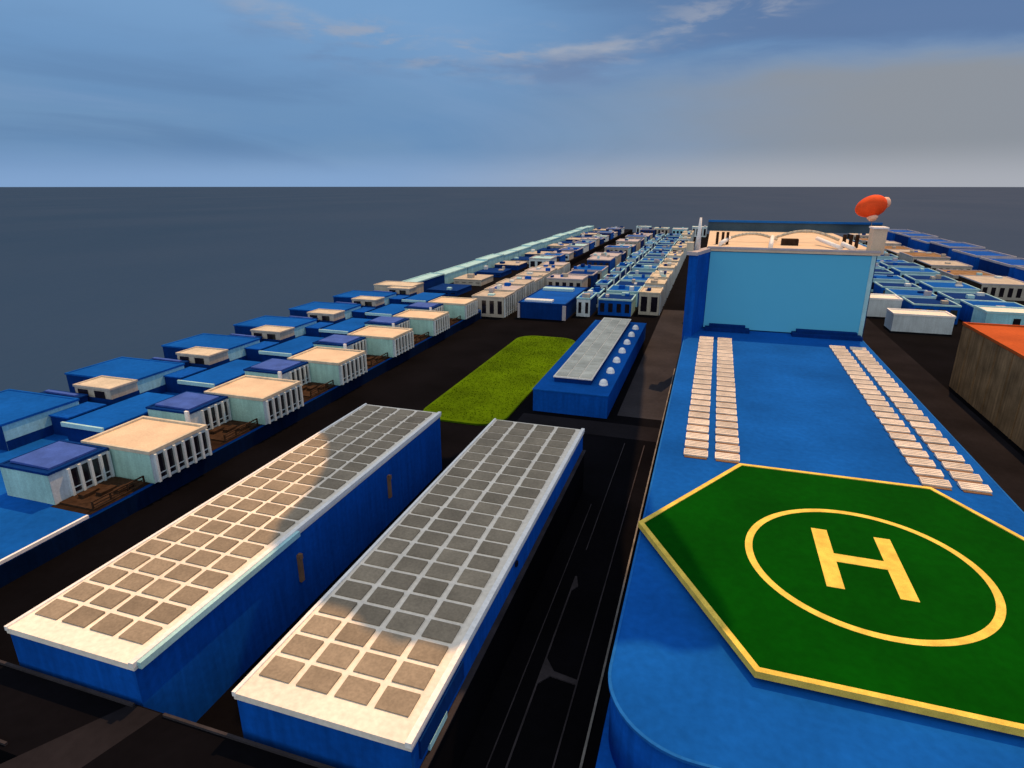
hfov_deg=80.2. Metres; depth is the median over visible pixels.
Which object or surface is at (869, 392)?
roof unit
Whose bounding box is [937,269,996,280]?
brown house
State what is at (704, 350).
roof unit
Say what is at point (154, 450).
peach roof house
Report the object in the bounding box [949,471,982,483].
roof unit
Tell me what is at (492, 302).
terraced house
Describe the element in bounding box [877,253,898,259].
blue townhouse
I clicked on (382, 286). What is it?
sea side house
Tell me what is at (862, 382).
roof unit
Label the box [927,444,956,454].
roof unit
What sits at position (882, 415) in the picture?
roof unit
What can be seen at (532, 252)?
garage
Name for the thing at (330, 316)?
sea side house
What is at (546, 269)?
terraced house
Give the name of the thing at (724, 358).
roof unit
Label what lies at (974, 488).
roof unit
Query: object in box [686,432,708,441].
roof unit
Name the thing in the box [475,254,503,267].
cyan house
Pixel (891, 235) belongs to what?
long blue block
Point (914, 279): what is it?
blue townhouse
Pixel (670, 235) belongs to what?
blue townhouse
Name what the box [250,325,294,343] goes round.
sea side house
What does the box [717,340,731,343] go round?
roof unit
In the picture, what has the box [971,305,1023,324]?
cyan house
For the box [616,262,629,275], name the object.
narrow townhouse
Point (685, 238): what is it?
cream townhouse
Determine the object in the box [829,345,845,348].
roof unit
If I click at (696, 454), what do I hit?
roof unit
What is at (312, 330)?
navy lean to
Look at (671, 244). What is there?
blue townhouse
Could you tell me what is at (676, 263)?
cream townhouse
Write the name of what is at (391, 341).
peach roof house
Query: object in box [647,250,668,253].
blue townhouse
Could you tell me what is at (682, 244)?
cream townhouse
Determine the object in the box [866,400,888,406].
roof unit
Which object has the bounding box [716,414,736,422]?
roof unit
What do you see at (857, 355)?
roof unit
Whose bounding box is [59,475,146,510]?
wooden terrace
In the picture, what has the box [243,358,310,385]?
flat roof house
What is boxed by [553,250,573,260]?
grey house
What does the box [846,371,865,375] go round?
roof unit
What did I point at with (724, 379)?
roof unit
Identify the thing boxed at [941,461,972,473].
roof unit
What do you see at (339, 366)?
peach roof house
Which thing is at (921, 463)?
roof unit
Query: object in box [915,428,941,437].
roof unit
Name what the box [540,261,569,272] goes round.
terraced house
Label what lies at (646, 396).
pavement
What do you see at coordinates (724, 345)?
roof unit
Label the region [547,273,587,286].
grey house
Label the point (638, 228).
end house
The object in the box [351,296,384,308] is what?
sea side house
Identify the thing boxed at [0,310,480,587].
platform ground
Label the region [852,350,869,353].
roof unit
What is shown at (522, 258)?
garage
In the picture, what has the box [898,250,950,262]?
brown house
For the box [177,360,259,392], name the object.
blue roof shed
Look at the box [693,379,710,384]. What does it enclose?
roof unit
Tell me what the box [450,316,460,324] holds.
wooden terrace
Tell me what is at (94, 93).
sky
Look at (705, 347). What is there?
roof unit
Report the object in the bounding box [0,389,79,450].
cyan house
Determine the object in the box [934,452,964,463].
roof unit
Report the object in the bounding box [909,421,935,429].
roof unit
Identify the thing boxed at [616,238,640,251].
grey house
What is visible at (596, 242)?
grey house
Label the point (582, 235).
garage
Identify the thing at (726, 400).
roof unit
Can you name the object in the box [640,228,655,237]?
grey house
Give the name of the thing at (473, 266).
cyan house
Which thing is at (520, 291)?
terraced house
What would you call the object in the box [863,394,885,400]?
roof unit
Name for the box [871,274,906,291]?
blue townhouse
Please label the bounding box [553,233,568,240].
cyan house
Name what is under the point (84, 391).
window
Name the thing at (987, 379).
orange roof building
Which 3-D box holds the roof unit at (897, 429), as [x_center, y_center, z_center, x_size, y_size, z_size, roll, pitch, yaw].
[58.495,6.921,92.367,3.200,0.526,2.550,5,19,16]
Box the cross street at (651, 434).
[516,413,662,442]
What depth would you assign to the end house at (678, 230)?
556.52 m
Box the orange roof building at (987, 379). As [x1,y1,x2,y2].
[949,322,1023,450]
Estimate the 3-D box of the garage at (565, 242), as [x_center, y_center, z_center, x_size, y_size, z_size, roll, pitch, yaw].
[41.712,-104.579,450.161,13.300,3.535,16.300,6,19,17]
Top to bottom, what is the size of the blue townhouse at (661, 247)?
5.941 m
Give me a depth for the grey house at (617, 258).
346.43 m
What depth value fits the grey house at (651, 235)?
519.09 m
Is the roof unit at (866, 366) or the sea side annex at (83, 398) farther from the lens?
the roof unit at (866, 366)
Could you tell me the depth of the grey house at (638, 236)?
474.06 m
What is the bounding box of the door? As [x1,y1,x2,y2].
[1012,319,1020,324]
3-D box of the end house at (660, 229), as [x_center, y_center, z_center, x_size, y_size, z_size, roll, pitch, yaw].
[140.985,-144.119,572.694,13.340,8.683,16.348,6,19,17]
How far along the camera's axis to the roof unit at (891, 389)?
110.13 m
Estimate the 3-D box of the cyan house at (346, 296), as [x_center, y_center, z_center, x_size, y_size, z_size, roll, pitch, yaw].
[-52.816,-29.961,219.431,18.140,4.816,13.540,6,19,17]
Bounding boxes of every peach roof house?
[81,416,211,483]
[204,375,303,424]
[287,346,367,385]
[347,325,413,356]
[392,309,449,335]
[428,296,477,319]
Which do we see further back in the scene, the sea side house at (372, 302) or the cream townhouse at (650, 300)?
the cream townhouse at (650, 300)
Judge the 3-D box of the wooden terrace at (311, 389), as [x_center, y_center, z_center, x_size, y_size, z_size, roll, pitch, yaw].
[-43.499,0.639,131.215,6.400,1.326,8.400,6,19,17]
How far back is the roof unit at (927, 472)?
78.25 m
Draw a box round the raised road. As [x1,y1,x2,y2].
[0,660,334,767]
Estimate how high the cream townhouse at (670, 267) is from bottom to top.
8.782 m
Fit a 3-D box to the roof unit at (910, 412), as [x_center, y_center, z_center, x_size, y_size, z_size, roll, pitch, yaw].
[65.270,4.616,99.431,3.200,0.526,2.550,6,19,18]
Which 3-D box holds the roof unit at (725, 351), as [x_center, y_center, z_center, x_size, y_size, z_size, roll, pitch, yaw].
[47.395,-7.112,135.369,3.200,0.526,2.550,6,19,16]
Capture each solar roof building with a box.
[4,403,441,722]
[232,418,585,767]
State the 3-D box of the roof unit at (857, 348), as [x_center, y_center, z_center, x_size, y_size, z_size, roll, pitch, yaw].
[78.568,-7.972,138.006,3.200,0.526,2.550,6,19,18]
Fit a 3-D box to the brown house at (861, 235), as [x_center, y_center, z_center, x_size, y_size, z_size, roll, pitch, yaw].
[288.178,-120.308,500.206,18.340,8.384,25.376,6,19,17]
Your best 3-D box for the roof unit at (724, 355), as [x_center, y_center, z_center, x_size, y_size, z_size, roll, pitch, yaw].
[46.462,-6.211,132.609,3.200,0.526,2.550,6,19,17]
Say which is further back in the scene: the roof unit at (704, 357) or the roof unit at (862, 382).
the roof unit at (704, 357)
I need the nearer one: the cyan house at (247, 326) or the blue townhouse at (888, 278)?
the cyan house at (247, 326)
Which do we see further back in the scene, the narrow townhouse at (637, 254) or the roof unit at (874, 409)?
the narrow townhouse at (637, 254)
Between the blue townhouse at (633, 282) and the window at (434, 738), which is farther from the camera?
the blue townhouse at (633, 282)
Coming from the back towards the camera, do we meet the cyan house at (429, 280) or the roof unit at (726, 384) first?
the cyan house at (429, 280)
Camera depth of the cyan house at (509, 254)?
355.78 m
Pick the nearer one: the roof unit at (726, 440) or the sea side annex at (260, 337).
the roof unit at (726, 440)
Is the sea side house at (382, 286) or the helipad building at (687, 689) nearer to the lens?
the helipad building at (687, 689)
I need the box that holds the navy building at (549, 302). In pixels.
[517,285,587,320]
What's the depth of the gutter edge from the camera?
66.19 m
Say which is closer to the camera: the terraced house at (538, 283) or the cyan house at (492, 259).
the terraced house at (538, 283)
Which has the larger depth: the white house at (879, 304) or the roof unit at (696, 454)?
the white house at (879, 304)
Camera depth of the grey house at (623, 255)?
369.93 m
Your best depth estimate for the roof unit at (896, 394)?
107.40 m
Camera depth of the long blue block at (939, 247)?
374.14 m
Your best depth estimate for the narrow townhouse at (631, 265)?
325.00 m
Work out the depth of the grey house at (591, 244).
421.47 m
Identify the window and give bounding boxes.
[77,388,88,396]
[94,391,105,398]
[180,356,189,362]
[194,358,203,363]
[267,334,275,339]
[322,316,329,320]
[428,711,446,750]
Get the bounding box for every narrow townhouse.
[576,290,597,316]
[587,285,604,306]
[595,277,612,292]
[603,274,618,284]
[610,267,624,280]
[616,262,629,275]
[624,260,633,270]
[627,255,638,264]
[631,252,641,260]
[639,247,648,254]
[645,240,654,249]
[655,234,662,238]
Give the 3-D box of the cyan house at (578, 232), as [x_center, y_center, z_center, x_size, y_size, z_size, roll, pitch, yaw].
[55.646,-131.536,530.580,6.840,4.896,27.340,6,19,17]
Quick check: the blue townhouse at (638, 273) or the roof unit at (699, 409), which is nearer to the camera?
the roof unit at (699, 409)
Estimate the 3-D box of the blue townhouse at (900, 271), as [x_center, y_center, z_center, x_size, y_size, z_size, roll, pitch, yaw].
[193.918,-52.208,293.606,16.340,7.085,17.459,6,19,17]
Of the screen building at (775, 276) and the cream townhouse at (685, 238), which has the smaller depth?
the screen building at (775, 276)
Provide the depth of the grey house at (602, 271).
305.57 m
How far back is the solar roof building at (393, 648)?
52.61 m
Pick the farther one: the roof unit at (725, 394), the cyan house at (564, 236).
the cyan house at (564, 236)
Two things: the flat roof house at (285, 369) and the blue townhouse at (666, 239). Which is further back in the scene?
the blue townhouse at (666, 239)
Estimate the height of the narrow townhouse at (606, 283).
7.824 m
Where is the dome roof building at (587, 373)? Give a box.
[533,317,645,418]
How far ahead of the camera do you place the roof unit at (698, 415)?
97.68 m
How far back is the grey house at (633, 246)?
412.57 m
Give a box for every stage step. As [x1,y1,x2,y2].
[704,323,748,333]
[791,328,862,340]
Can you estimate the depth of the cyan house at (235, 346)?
151.08 m
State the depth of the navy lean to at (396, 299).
217.27 m
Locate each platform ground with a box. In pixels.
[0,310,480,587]
[446,228,632,309]
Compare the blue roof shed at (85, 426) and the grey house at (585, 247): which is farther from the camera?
the grey house at (585, 247)
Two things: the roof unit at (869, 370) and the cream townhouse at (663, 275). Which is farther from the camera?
the cream townhouse at (663, 275)
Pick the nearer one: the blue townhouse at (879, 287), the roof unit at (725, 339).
the roof unit at (725, 339)
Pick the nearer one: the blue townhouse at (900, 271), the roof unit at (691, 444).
the roof unit at (691, 444)
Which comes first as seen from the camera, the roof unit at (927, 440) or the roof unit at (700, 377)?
the roof unit at (927, 440)
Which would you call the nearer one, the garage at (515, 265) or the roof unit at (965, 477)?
the roof unit at (965, 477)
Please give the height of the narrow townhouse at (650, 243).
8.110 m
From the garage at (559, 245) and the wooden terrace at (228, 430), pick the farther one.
the garage at (559, 245)
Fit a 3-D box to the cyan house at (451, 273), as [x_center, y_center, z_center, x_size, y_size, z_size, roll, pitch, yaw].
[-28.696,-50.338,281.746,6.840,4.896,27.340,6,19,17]
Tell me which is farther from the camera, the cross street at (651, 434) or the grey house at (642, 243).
the grey house at (642, 243)
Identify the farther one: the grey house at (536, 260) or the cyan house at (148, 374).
the grey house at (536, 260)
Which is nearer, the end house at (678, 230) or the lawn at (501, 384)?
the lawn at (501, 384)
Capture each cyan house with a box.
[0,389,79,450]
[64,357,184,393]
[161,333,259,361]
[233,315,316,337]
[289,301,360,319]
[333,290,396,305]
[404,273,444,291]
[434,266,467,283]
[457,260,486,273]
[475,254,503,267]
[496,250,518,260]
[509,246,530,256]
[521,242,542,250]
[535,239,551,247]
[545,236,560,243]
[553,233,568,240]
[565,231,575,237]
[571,229,582,235]
[576,227,588,232]
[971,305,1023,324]
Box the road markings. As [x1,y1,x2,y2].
[486,443,644,767]
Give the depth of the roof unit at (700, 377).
117.00 m
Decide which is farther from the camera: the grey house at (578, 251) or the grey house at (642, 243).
the grey house at (642, 243)
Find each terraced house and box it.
[471,287,515,317]
[484,282,525,310]
[496,278,534,296]
[511,276,542,291]
[516,271,550,286]
[524,267,557,274]
[536,265,563,273]
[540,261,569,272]
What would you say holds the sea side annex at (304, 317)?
on the platform ground at (34, 535)
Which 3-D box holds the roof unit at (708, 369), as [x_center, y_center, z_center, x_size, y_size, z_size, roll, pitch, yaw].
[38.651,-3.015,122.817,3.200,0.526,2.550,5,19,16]
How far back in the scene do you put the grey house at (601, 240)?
462.30 m
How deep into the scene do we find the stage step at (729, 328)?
155.30 m
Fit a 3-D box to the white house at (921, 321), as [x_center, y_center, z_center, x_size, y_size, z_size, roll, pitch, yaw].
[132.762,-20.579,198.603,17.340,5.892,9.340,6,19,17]
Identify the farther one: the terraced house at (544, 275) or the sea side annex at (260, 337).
the terraced house at (544, 275)
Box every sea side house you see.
[72,375,139,406]
[175,346,229,369]
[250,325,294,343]
[307,309,345,324]
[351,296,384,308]
[373,281,423,293]
[387,285,416,296]
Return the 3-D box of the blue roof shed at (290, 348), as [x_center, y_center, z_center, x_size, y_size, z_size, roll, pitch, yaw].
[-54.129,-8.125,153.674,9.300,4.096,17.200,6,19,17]
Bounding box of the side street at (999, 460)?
[863,317,1023,511]
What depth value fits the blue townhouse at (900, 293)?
233.96 m
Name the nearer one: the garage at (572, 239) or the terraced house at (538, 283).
the terraced house at (538, 283)
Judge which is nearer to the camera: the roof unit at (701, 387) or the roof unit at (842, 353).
the roof unit at (701, 387)
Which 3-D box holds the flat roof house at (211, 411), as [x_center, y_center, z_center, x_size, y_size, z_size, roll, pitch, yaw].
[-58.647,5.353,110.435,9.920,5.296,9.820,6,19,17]
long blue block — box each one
[886,229,920,240]
[894,232,937,247]
[909,238,953,251]
[928,241,985,256]
[950,249,1016,269]
[978,257,1023,277]
[1013,266,1023,281]
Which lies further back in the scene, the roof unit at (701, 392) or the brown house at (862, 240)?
the brown house at (862, 240)
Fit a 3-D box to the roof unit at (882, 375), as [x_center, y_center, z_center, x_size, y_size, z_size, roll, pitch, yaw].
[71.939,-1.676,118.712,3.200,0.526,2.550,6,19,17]
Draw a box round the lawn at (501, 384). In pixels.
[423,336,574,424]
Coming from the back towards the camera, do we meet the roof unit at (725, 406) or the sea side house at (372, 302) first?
the sea side house at (372, 302)
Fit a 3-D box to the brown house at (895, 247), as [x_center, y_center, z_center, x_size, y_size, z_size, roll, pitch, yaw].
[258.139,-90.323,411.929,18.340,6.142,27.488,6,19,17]
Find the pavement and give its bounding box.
[617,310,683,420]
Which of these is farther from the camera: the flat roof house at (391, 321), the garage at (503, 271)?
the garage at (503, 271)
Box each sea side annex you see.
[40,389,87,403]
[150,357,189,367]
[230,333,262,341]
[289,316,317,322]
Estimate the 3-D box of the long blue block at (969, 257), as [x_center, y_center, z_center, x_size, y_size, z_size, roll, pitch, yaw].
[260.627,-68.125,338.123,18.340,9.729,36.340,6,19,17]
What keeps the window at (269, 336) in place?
in the sea side house at (279, 334)
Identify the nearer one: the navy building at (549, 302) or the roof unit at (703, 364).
the roof unit at (703, 364)
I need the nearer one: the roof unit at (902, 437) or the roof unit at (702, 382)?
the roof unit at (902, 437)
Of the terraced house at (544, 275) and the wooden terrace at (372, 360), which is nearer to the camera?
the wooden terrace at (372, 360)
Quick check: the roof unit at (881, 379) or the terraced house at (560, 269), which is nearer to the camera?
the roof unit at (881, 379)
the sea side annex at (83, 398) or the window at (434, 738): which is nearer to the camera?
the window at (434, 738)
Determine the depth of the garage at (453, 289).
247.37 m
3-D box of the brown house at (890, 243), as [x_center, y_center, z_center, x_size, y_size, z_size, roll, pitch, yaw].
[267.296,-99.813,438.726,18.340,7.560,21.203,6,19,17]
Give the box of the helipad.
[638,463,1023,736]
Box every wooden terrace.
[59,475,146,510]
[208,418,258,441]
[302,380,334,396]
[366,352,388,365]
[414,332,429,342]
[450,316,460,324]
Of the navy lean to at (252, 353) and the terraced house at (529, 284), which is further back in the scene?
the terraced house at (529, 284)
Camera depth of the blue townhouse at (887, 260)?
335.53 m
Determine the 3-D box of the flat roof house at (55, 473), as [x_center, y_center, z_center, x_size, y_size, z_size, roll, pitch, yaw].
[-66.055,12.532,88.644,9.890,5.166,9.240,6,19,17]
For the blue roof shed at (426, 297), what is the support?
on the platform ground at (34, 535)
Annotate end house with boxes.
[636,226,651,232]
[655,226,669,234]
[672,227,687,233]
[692,225,706,236]
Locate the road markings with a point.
(546, 671)
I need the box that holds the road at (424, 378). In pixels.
[0,232,1023,767]
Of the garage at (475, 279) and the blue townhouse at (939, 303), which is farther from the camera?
the garage at (475, 279)
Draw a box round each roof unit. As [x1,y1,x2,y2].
[684,448,707,459]
[685,440,708,450]
[686,425,708,433]
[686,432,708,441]
[688,411,709,419]
[688,418,708,426]
[689,405,709,413]
[690,400,709,406]
[691,394,710,400]
[692,389,709,395]
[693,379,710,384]
[693,384,710,389]
[694,375,710,380]
[695,366,711,371]
[695,370,711,375]
[696,359,711,363]
[696,362,711,366]
[697,351,711,355]
[697,355,711,359]
[698,342,712,345]
[698,345,712,348]
[698,348,712,352]
[699,339,712,342]
[700,336,713,339]
[715,428,737,437]
[715,436,738,445]
[715,443,739,454]
[715,452,739,463]
[716,391,735,397]
[716,397,735,403]
[716,402,735,409]
[716,408,736,415]
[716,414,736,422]
[716,421,737,429]
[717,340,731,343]
[717,343,731,346]
[717,346,731,350]
[717,350,732,353]
[717,353,732,357]
[717,357,732,360]
[717,360,732,364]
[717,364,733,368]
[717,368,733,373]
[717,372,733,377]
[717,377,734,382]
[717,381,734,387]
[717,386,734,392]
[718,337,731,340]
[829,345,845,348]
[832,348,848,352]
[834,352,850,355]
[836,355,853,359]
[839,359,856,363]
[841,362,859,367]
[844,366,862,371]
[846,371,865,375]
[850,347,866,350]
[850,375,869,380]
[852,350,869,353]
[853,379,872,385]
[855,353,872,357]
[856,384,876,390]
[857,357,875,360]
[859,389,880,395]
[861,360,878,364]
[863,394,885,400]
[864,364,882,368]
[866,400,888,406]
[867,368,886,373]
[870,373,890,377]
[870,406,893,413]
[874,377,894,382]
[874,412,898,419]
[877,381,898,387]
[879,418,904,426]
[881,386,903,392]
[884,425,909,434]
[885,391,907,397]
[889,432,915,441]
[890,397,912,403]
[894,402,917,409]
[894,440,921,450]
[899,408,923,415]
[899,448,928,459]
[904,415,929,422]
[905,457,935,468]
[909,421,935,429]
[912,467,943,479]
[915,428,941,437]
[918,477,951,490]
[920,436,949,445]
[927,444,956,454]
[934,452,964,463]
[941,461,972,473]
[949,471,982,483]
[957,481,992,495]
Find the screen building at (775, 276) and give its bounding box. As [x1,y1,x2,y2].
[681,218,888,346]
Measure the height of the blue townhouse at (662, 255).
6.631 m
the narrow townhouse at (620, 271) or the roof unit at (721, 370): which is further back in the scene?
the narrow townhouse at (620, 271)
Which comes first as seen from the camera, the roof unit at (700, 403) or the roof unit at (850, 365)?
the roof unit at (700, 403)
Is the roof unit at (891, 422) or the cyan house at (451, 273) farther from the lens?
the cyan house at (451, 273)
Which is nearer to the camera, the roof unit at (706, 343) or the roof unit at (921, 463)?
the roof unit at (921, 463)
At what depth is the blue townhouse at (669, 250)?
399.31 m
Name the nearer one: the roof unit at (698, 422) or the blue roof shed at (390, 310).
the roof unit at (698, 422)
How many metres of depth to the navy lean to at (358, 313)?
195.31 m
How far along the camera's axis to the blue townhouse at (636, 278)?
277.90 m
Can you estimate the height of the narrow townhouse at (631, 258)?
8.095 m
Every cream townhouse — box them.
[638,286,663,315]
[645,277,667,305]
[650,271,670,297]
[655,270,672,290]
[658,264,675,284]
[662,262,677,278]
[664,257,679,272]
[667,253,681,268]
[670,250,683,263]
[672,245,685,261]
[675,242,686,255]
[679,236,690,241]
[682,232,692,241]
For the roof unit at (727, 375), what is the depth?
118.56 m
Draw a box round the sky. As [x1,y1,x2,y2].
[0,0,1023,186]
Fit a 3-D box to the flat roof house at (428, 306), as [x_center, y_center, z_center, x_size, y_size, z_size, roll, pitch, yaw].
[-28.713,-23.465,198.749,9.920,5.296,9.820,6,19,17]
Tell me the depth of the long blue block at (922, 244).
417.99 m
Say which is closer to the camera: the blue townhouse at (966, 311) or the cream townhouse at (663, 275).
the blue townhouse at (966, 311)
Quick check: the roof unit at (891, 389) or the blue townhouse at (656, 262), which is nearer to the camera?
the roof unit at (891, 389)
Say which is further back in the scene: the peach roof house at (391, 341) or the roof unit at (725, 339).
the peach roof house at (391, 341)
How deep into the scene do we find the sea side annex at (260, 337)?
159.10 m
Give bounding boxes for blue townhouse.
[598,292,635,316]
[607,285,642,306]
[615,279,645,285]
[621,275,649,280]
[626,270,652,276]
[631,264,657,271]
[636,259,661,265]
[640,258,664,263]
[644,253,666,259]
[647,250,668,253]
[651,249,671,252]
[653,245,671,250]
[656,242,674,246]
[659,240,676,244]
[661,238,677,242]
[665,233,680,237]
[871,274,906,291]
[873,281,921,293]
[874,267,893,274]
[876,258,906,264]
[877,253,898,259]
[879,262,923,270]
[885,288,936,297]
[891,267,939,277]
[901,296,961,323]
[904,274,956,285]
[919,281,980,294]
[937,291,1005,304]
[959,300,1023,321]
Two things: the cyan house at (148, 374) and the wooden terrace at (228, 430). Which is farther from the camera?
the cyan house at (148, 374)
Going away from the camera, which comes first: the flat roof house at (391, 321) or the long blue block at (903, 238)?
the flat roof house at (391, 321)
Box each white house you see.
[867,293,902,316]
[884,308,955,334]
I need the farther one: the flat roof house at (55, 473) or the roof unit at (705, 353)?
the roof unit at (705, 353)
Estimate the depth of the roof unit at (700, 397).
105.96 m
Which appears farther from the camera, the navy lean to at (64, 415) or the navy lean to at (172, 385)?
the navy lean to at (172, 385)
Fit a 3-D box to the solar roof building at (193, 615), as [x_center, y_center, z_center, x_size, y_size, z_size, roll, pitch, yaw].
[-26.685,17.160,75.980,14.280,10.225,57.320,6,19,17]
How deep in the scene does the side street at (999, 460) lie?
123.02 m
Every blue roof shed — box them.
[60,392,174,442]
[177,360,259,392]
[258,336,322,361]
[319,318,371,337]
[365,304,407,318]
[401,292,444,304]
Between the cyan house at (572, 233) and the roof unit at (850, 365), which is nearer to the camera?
the roof unit at (850, 365)
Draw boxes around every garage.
[426,283,471,295]
[453,272,493,285]
[476,266,510,276]
[494,261,526,269]
[510,256,529,263]
[525,249,550,256]
[537,246,560,251]
[547,242,568,247]
[557,241,575,243]
[566,236,580,240]
[573,234,591,237]
[580,232,596,235]
[592,228,605,230]
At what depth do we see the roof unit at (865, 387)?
111.43 m
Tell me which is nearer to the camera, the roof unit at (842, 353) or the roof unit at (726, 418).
the roof unit at (726, 418)
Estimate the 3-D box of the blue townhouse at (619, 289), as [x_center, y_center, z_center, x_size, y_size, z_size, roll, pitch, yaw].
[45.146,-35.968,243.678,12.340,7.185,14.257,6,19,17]
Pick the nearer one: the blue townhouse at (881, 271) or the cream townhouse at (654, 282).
the cream townhouse at (654, 282)
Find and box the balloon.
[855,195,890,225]
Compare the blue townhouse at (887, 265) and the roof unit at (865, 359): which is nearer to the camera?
the roof unit at (865, 359)
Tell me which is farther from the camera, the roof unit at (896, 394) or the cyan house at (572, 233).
the cyan house at (572, 233)
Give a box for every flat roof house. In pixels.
[0,439,114,504]
[145,391,231,429]
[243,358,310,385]
[312,334,367,354]
[364,316,409,327]
[404,302,443,310]
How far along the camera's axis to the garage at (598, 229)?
571.67 m
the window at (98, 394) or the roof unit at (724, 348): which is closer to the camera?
the window at (98, 394)
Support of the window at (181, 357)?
in the sea side house at (208, 358)
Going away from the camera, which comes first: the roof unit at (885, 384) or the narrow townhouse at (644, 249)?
the roof unit at (885, 384)
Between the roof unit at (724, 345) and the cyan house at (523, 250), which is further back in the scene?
the cyan house at (523, 250)
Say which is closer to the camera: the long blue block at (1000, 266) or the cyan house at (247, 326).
the cyan house at (247, 326)
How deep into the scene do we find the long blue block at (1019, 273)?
276.16 m
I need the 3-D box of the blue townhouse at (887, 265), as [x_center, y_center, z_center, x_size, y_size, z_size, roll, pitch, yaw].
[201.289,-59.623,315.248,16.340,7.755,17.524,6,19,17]
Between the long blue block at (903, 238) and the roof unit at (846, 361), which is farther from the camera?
the long blue block at (903, 238)
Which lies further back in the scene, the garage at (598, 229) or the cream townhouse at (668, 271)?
the garage at (598, 229)
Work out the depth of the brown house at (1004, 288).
251.92 m
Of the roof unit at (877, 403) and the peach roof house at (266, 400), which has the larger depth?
the peach roof house at (266, 400)
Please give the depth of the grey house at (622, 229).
562.07 m
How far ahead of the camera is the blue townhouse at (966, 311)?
210.74 m
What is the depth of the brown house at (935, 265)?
315.10 m
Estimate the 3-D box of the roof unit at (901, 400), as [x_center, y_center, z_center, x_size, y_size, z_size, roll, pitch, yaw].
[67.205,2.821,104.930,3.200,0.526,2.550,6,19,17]
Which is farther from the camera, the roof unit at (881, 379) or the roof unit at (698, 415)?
the roof unit at (881, 379)
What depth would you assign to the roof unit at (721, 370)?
121.32 m
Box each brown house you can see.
[847,233,868,239]
[859,238,887,243]
[865,240,900,245]
[884,245,914,250]
[886,249,923,256]
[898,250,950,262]
[917,259,972,270]
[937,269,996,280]
[958,275,1023,300]
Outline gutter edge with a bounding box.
[579,368,674,767]
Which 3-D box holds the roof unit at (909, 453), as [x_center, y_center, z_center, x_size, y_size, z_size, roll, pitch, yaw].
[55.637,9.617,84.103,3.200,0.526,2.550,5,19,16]
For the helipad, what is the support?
on the helipad building at (687, 689)
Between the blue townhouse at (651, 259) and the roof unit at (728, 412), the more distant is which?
the blue townhouse at (651, 259)
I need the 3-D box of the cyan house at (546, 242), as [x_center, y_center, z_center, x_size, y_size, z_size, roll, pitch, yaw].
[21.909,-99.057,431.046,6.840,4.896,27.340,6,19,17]
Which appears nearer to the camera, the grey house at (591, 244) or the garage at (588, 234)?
the grey house at (591, 244)
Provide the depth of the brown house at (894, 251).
384.30 m
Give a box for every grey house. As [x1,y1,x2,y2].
[529,254,556,267]
[543,252,565,261]
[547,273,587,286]
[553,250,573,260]
[559,247,582,256]
[566,243,588,252]
[568,270,597,289]
[571,264,607,280]
[574,240,594,249]
[580,237,599,246]
[587,254,615,273]
[590,252,621,267]
[592,234,608,241]
[593,236,604,243]
[597,230,613,239]
[604,245,630,259]
[605,249,625,261]
[606,227,620,235]
[611,226,624,233]
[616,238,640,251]
[617,244,635,253]
[625,235,646,244]
[627,238,644,248]
[633,232,652,239]
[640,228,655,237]
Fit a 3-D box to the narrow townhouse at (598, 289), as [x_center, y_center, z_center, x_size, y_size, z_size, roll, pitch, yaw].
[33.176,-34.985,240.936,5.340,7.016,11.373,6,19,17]
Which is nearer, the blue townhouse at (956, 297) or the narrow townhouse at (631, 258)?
the blue townhouse at (956, 297)
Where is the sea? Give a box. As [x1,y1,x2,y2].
[0,187,1023,392]
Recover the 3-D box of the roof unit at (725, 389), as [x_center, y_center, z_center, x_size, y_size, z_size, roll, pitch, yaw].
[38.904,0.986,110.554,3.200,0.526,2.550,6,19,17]
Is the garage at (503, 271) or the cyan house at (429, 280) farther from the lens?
the garage at (503, 271)
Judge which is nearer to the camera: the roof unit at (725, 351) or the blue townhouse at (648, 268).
the roof unit at (725, 351)
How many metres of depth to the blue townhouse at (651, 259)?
347.61 m
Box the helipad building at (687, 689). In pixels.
[595,328,1023,767]
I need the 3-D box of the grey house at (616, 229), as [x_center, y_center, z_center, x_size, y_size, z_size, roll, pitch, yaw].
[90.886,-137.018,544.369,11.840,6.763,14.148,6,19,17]
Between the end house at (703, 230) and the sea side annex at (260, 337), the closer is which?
the sea side annex at (260, 337)
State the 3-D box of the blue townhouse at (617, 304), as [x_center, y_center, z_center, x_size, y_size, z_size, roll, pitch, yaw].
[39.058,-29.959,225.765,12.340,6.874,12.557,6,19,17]
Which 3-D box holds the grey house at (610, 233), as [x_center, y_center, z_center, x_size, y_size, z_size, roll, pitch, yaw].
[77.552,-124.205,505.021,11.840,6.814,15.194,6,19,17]
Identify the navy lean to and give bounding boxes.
[48,402,106,435]
[163,366,206,393]
[244,341,278,361]
[305,322,333,336]
[351,307,375,318]
[389,295,409,303]
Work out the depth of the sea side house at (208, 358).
138.27 m
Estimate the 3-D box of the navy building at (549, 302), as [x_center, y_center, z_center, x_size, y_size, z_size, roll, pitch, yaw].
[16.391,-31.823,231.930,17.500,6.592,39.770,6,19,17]
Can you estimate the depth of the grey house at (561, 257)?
344.45 m
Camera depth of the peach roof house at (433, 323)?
180.12 m
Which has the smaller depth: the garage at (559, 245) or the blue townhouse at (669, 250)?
the blue townhouse at (669, 250)

